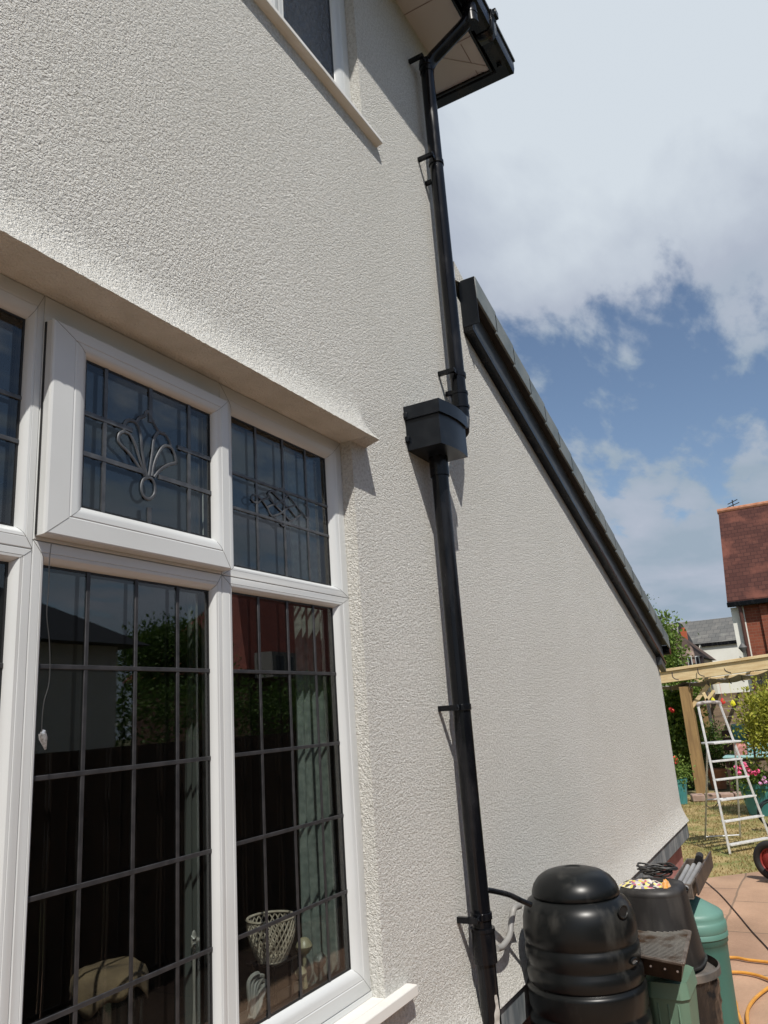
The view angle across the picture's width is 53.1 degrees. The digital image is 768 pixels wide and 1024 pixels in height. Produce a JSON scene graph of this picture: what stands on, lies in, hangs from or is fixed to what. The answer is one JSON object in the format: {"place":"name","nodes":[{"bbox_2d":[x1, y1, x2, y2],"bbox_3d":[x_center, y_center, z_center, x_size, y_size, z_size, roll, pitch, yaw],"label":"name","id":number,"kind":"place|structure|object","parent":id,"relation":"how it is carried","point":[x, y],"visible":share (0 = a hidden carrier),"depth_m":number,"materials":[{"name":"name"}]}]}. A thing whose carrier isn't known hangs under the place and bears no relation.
{"place":"outdoors","nodes":[
{"label":"outdoors","id":0,"kind":"place"},
{"bbox_2d":[438,0,767,623],"label":"sky","id":1,"kind":"structure","parent":0,"point":[607,194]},
{"bbox_2d":[660,616,690,631],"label":"grey roof house","id":2,"kind":"structure","parent":0,"point":[673,624],"depth_m":40.75,"materials":[{"name":"tile"}]},
{"bbox_2d":[670,629,722,732],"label":"cream house","id":3,"kind":"structure","parent":0,"point":[700,656],"depth_m":26.90,"materials":[{"name":"white paint"}]},
{"bbox_2d":[680,628,687,639],"bbox_3d":[11.935,5.099,30.492,0.203,1.015,0.290,-12,-17,27],"label":"chimney","id":4,"kind":"object","parent":3,"relation":"on","point":[683,633],"visible":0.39,"depth_m":30.44,"materials":[{"name":"brown brick"}]},
{"bbox_2d":[687,656,692,664],"bbox_3d":[10.303,5.026,25.883,0.141,0.363,0.042,-12,-17,27],"label":"window","id":5,"kind":"structure","parent":3,"relation":"in","point":[690,659],"depth_m":25.87,"materials":[{"name":"white plastic"}]},
{"bbox_2d":[695,656,700,663],"bbox_3d":[10.515,5.004,25.767,0.140,0.362,0.042,-12,-17,27],"label":"window","id":6,"kind":"structure","parent":3,"relation":"in","point":[697,659],"depth_m":25.76,"materials":[{"name":"white plastic"}]},
{"bbox_2d":[678,617,745,716],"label":"white house","id":7,"kind":"structure","parent":0,"point":[715,639],"depth_m":33.51,"materials":[{"name":"white painted render"},{"name":"grey slate"}]},
{"bbox_2d":[681,791,767,877],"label":"lawn","id":8,"kind":"structure","parent":0,"point":[723,863],"depth_m":9.66,"materials":[{"name":"green plant"}]},
{"bbox_2d":[677,778,687,804],"bbox_3d":[4.962,4.739,13.048,0.408,0.400,0.408,-12,-17,27],"label":"plant pot","id":9,"kind":"object","parent":8,"relation":"on","point":[683,797],"visible":0.29,"depth_m":12.90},
{"bbox_2d":[673,753,695,791],"bbox_3d":[4.914,4.413,13.132,0.801,0.695,0.692,9,-20,-40],"label":"geranium","id":10,"kind":"object","parent":9,"relation":"in","point":[679,769],"visible":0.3,"depth_m":13.03,"materials":[{"name":"green plant"}]},
{"bbox_2d":[690,793,704,801],"bbox_3d":[5.381,4.898,13.190,0.208,0.110,0.260,-7,-15,12],"label":"edging stone","id":11,"kind":"object","parent":8,"relation":"on","point":[697,797],"visible":0.93,"depth_m":13.08,"materials":[{"name":"stone"}]},
{"bbox_2d":[704,793,719,800],"bbox_3d":[5.604,4.870,13.143,0.208,0.110,0.260,-7,-15,12],"label":"edging stone","id":12,"kind":"object","parent":8,"relation":"on","point":[711,795],"visible":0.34,"depth_m":13.03,"materials":[{"name":"beige stone"}]},
{"bbox_2d":[659,654,767,793],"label":"pergola","id":13,"kind":"object","parent":8,"relation":"on","point":[750,664],"visible":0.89,"depth_m":14.09,"materials":[{"name":"brown wood"}]},
{"bbox_2d":[662,671,767,689],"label":"canopy cloth","id":14,"kind":"object","parent":13,"relation":"hanging from","point":[736,678],"visible":0.88,"depth_m":14.21,"materials":[{"name":"beige fabric"}]},
{"bbox_2d":[718,792,733,797],"bbox_3d":[5.827,4.841,13.096,0.208,0.110,0.260,-7,-15,12],"label":"edging stone","id":15,"kind":"object","parent":8,"relation":"on","point":[725,794],"visible":0.51,"depth_m":12.99,"materials":[{"name":"beige stone"}]},
{"bbox_2d":[696,700,767,853],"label":"step ladder","id":16,"kind":"object","parent":8,"relation":"on","point":[736,777],"visible":1,"depth_m":9.11,"materials":[{"name":"metal"}]},
{"bbox_2d":[732,791,742,799],"bbox_3d":[6.050,4.813,13.050,0.208,0.110,0.260,-7,-15,12],"label":"edging stone","id":17,"kind":"object","parent":8,"relation":"on","point":[735,794],"visible":0.34,"depth_m":12.96,"materials":[{"name":"stone"}]},
{"bbox_2d":[721,730,767,792],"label":"garden bench","id":18,"kind":"object","parent":8,"relation":"on","point":[726,748],"visible":0.41,"depth_m":14.37,"materials":[{"name":"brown wood"}]},
{"bbox_2d":[731,724,745,741],"bbox_3d":[6.662,4.145,14.437,0.247,0.335,0.145,-12,-17,27],"label":"cushion","id":19,"kind":"object","parent":18,"relation":"on","point":[739,734],"visible":0.56,"depth_m":14.39,"materials":[{"name":"teal fabric"}]},
{"bbox_2d":[723,754,767,758],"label":"seat pad","id":20,"kind":"object","parent":18,"relation":"on","point":[728,756],"visible":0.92,"depth_m":13.89,"materials":[{"name":"teal fabric"}]},
{"bbox_2d":[733,742,747,754],"bbox_3d":[6.561,4.388,14.116,0.261,0.316,0.174,-12,-17,27],"label":"cushion","id":21,"kind":"object","parent":20,"relation":"on","point":[740,747],"visible":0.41,"depth_m":14.05,"materials":[{"name":"pink fabric"}]},
{"bbox_2d":[745,742,767,754],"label":"cushion","id":22,"kind":"object","parent":20,"relation":"on","point":[749,748],"visible":0.19,"depth_m":13.92,"materials":[{"name":"fabric"}]},
{"bbox_2d":[738,781,767,815],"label":"planter","id":23,"kind":"object","parent":8,"relation":"on","point":[751,805],"visible":0.52,"depth_m":11.17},
{"bbox_2d":[723,673,767,766],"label":"citrus tree","id":24,"kind":"object","parent":23,"relation":"in","point":[756,726],"visible":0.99,"depth_m":11.34,"materials":[{"name":"green plant"}]},
{"bbox_2d":[725,756,767,800],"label":"bedding flowers","id":25,"kind":"object","parent":23,"relation":"in","point":[757,776],"visible":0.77,"depth_m":11.21,"materials":[{"name":"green plant"}]},
{"bbox_2d":[757,799,767,826],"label":"coiled hose","id":26,"kind":"object","parent":8,"relation":"on","point":[763,803],"visible":0.59,"depth_m":9.93,"materials":[{"name":"black"}]},
{"bbox_2d":[687,762,766,791],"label":"ground","id":27,"kind":"structure","parent":0,"point":[711,789],"depth_m":14.76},
{"bbox_2d":[0,0,688,1023],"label":"house","id":28,"kind":"structure","parent":27,"relation":"on","point":[224,224],"depth_m":3.17,"materials":[{"name":"white paint"}]},
{"bbox_2d":[38,544,51,749],"bbox_3d":[-0.737,0.288,1.682,0.016,0.446,0.019,-5,-15,5],"label":"pull cord","id":29,"kind":"object","parent":28,"relation":"hanging from","point":[43,737],"visible":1,"depth_m":1.66,"materials":[{"name":"white fabric"}]},
{"bbox_2d":[69,956,148,1019],"bbox_3d":[-0.698,1.316,1.954,0.195,0.300,0.194,2,-16,-22],"label":"table lamp","id":30,"kind":"object","parent":28,"relation":"on","point":[98,978],"visible":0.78,"depth_m":1.92,"materials":[{"name":"beige fabric"}]},
{"bbox_2d":[0,274,371,1023],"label":"window","id":31,"kind":"structure","parent":28,"relation":"in","point":[56,344],"depth_m":2.06,"materials":[{"name":"white plastic"}]},
{"bbox_2d":[183,417,200,1023],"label":"net curtain","id":32,"kind":"object","parent":28,"relation":"hanging from","point":[191,898],"visible":0.47,"depth_m":2.26,"materials":[{"name":"grey fabric"}]},
{"bbox_2d":[190,930,199,1023],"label":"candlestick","id":33,"kind":"object","parent":28,"relation":"on","point":[195,939],"visible":1,"depth_m":2.12,"materials":[{"name":"silver metal"}]},
{"bbox_2d":[246,971,266,1019],"bbox_3d":[-0.373,1.426,2.276,0.077,0.122,0.035,10,-21,-43],"label":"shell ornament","id":34,"kind":"object","parent":28,"relation":"on","point":[255,993],"visible":1,"depth_m":2.27,"materials":[{"name":"white ceramic"}]},
{"bbox_2d":[246,953,296,1008],"bbox_3d":[-0.348,1.487,2.408,0.116,0.160,0.116,-12,-17,27],"label":"plant stand","id":35,"kind":"object","parent":28,"relation":"on","point":[253,964],"visible":0.58,"depth_m":2.41,"materials":[{"name":"black paint"}]},
{"bbox_2d":[246,910,295,964],"bbox_3d":[-0.357,1.355,2.443,0.160,0.129,0.160,-12,-17,27],"label":"basket","id":36,"kind":"object","parent":35,"relation":"on","point":[259,954],"visible":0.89,"depth_m":2.41,"materials":[{"name":"wicker"}]},
{"bbox_2d":[295,966,306,990],"bbox_3d":[-0.258,1.493,2.402,0.039,0.133,0.039,-12,-17,27],"label":"flower ornament","id":37,"kind":"object","parent":28,"relation":"on","point":[304,972],"visible":0.5,"depth_m":2.40,"materials":[{"name":"beige ceramic"}]},
{"bbox_2d":[296,937,311,989],"bbox_3d":[-0.255,1.479,2.478,0.056,0.198,0.056,-12,-17,27],"label":"flower ornament","id":38,"kind":"object","parent":28,"relation":"on","point":[306,944],"visible":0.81,"depth_m":2.48,"materials":[{"name":"beige ceramic"}]},
{"bbox_2d":[270,0,350,99],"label":"window","id":39,"kind":"structure","parent":28,"relation":"in","point":[336,8],"depth_m":3.80,"materials":[{"name":"white plastic"}]},
{"bbox_2d":[286,455,341,986],"bbox_3d":[-0.264,0.700,2.837,0.020,1.882,0.230,-12,-17,27],"label":"net curtain","id":40,"kind":"object","parent":28,"relation":"hanging from","point":[313,923],"visible":0.82,"depth_m":2.78,"materials":[{"name":"grey fabric"}]},
{"bbox_2d":[313,952,326,980],"bbox_3d":[-0.212,1.539,2.567,0.048,0.123,0.048,-12,-17,27],"label":"rose ornament","id":41,"kind":"object","parent":28,"relation":"on","point":[319,959],"visible":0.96,"depth_m":2.56,"materials":[{"name":"grey"}]},
{"bbox_2d":[654,608,715,711],"bbox_3d":[5.745,3.826,16.015,1.925,3.583,1.712,-17,-19,39],"label":"tall shrub","id":42,"kind":"object","parent":27,"relation":"on","point":[673,660],"visible":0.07,"depth_m":16.00,"materials":[{"name":"green plant"}]},
{"bbox_2d":[662,681,710,778],"bbox_3d":[5.693,4.311,15.220,1.593,2.248,1.618,-12,-17,27],"label":"flowering shrub","id":43,"kind":"object","parent":27,"relation":"on","point":[676,723],"visible":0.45,"depth_m":14.84,"materials":[{"name":"green plant"}]},
{"bbox_2d":[673,747,711,790],"bbox_3d":[5.775,5.109,15.075,1.151,1.205,1.092,1,-16,-19],"label":"shrub","id":44,"kind":"object","parent":27,"relation":"on","point":[691,783],"visible":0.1,"depth_m":14.84,"materials":[{"name":"green plant"}]},
{"bbox_2d":[708,768,726,788],"bbox_3d":[6.398,5.112,14.746,0.367,0.360,0.367,-12,-17,27],"label":"plant pot","id":45,"kind":"object","parent":27,"relation":"on","point":[719,773],"visible":0.71,"depth_m":14.62,"materials":[{"name":"ceramic"}]},
{"bbox_2d":[700,713,761,785],"bbox_3d":[6.712,4.760,15.307,1.390,1.485,0.927,-12,-17,27],"label":"climbing shrub","id":46,"kind":"object","parent":27,"relation":"on","point":[718,752],"visible":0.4,"depth_m":15.29,"materials":[{"name":"green plant"}]},
{"bbox_2d":[708,691,767,774],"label":"garden fence","id":47,"kind":"object","parent":27,"relation":"on","point":[716,712],"visible":0.23,"depth_m":16.32,"materials":[{"name":"brown wood"}]},
{"bbox_2d":[696,872,767,1023],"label":"patio","id":48,"kind":"structure","parent":0,"point":[745,895],"depth_m":5.90,"materials":[{"name":"beige stone"}]},
{"bbox_2d":[488,864,652,1023],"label":"water butt","id":49,"kind":"object","parent":48,"relation":"on","point":[583,953],"visible":0.96,"depth_m":3.25,"materials":[{"name":"black plastic"}]},
{"bbox_2d":[645,965,699,1023],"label":"garden bin","id":50,"kind":"object","parent":48,"relation":"on","point":[672,1002],"visible":0.87,"depth_m":3.40,"materials":[{"name":"green plastic"}]},
{"bbox_2d":[638,929,691,981],"bbox_3d":[1.295,2.030,3.555,0.266,0.093,0.667,-9,-16,17],"label":"grill","id":51,"kind":"object","parent":50,"relation":"on","point":[664,954],"visible":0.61,"depth_m":3.40,"materials":[{"name":"metal"}]},
{"bbox_2d":[644,955,723,1023],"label":"bucket bin","id":52,"kind":"object","parent":48,"relation":"on","point":[709,998],"visible":0.29,"depth_m":3.60,"materials":[{"name":"black plastic"}]},
{"bbox_2d":[620,877,707,971],"bbox_3d":[1.380,2.064,3.884,0.414,0.348,0.454,-12,-17,27],"label":"upturned tub","id":53,"kind":"object","parent":52,"relation":"on","point":[663,909],"visible":0.54,"depth_m":3.75,"materials":[{"name":"black plastic"}]},
{"bbox_2d":[619,879,661,888],"bbox_3d":[1.314,1.879,3.906,0.234,0.029,0.168,-12,-17,27],"label":"floral cloth","id":54,"kind":"object","parent":53,"relation":"on","point":[642,883],"visible":0.98,"depth_m":3.87,"materials":[{"name":"multicoloured fabric"}]},
{"bbox_2d":[636,862,677,877],"bbox_3d":[1.443,1.887,4.059,0.216,0.055,0.164,-12,-17,27],"label":"cable coil","id":55,"kind":"object","parent":53,"relation":"on","point":[659,868],"visible":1,"depth_m":4.01,"materials":[{"name":"black plastic"}]},
{"bbox_2d":[661,879,670,887],"bbox_3d":[1.407,1.853,3.847,0.045,0.035,0.092,-12,-17,27],"label":"orange glove","id":56,"kind":"object","parent":53,"relation":"on","point":[665,883],"visible":1,"depth_m":3.83,"materials":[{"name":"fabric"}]},
{"bbox_2d":[690,896,738,1023],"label":"tall bin","id":57,"kind":"object","parent":48,"relation":"on","point":[711,922],"visible":0.4,"depth_m":4.00,"materials":[{"name":"teal plastic"}]},
{"bbox_2d":[673,851,713,899],"bbox_3d":[1.724,2.019,4.295,0.139,0.127,0.640,-12,-17,27],"label":"tray","id":58,"kind":"object","parent":57,"relation":"on","point":[696,885],"visible":0.59,"depth_m":4.20,"materials":[{"name":"wood"}]},
{"bbox_2d":[678,864,689,880],"bbox_3d":[1.641,2.018,4.242,0.025,0.048,0.507,-12,-17,27],"label":"grey tube","id":59,"kind":"object","parent":58,"relation":"in","point":[684,872],"visible":0.61,"depth_m":4.31,"materials":[{"name":"grey plastic"}]},
{"bbox_2d":[682,863,695,883],"bbox_3d":[1.674,2.015,4.242,0.025,0.049,0.537,-12,-17,27],"label":"grey tube","id":60,"kind":"object","parent":58,"relation":"in","point":[689,873],"visible":0.59,"depth_m":4.29,"materials":[{"name":"grey plastic"}]},
{"bbox_2d":[685,862,701,890],"bbox_3d":[1.706,2.007,4.243,0.025,0.039,0.567,-12,-17,27],"label":"grey tube","id":61,"kind":"object","parent":58,"relation":"in","point":[694,872],"visible":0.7,"depth_m":4.24,"materials":[{"name":"grey plastic"}]},
{"bbox_2d":[695,852,703,861],"bbox_3d":[1.856,2.033,4.528,0.044,0.053,0.059,-12,-17,27],"label":"pipe elbow","id":62,"kind":"object","parent":58,"relation":"in","point":[699,856],"visible":1,"depth_m":4.51,"materials":[{"name":"black plastic"}]},
{"bbox_2d":[706,882,767,948],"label":"power cable","id":63,"kind":"object","parent":48,"relation":"on","point":[738,915],"visible":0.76,"depth_m":6.18,"materials":[{"name":"black plastic"}]},
{"bbox_2d":[730,956,767,1023],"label":"garden hose","id":64,"kind":"object","parent":48,"relation":"on","point":[755,998],"visible":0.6,"depth_m":4.79,"materials":[{"name":"orange rubber"}]},
{"bbox_2d":[753,840,767,878],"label":"wheelbarrow","id":65,"kind":"object","parent":48,"relation":"on","point":[760,855],"visible":1,"depth_m":7.38,"materials":[{"name":"red rubber"}]},
{"bbox_2d":[717,499,767,691],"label":"brick house","id":66,"kind":"structure","parent":0,"point":[744,535],"depth_m":23.17,"materials":[{"name":"red brick"}]}
]}

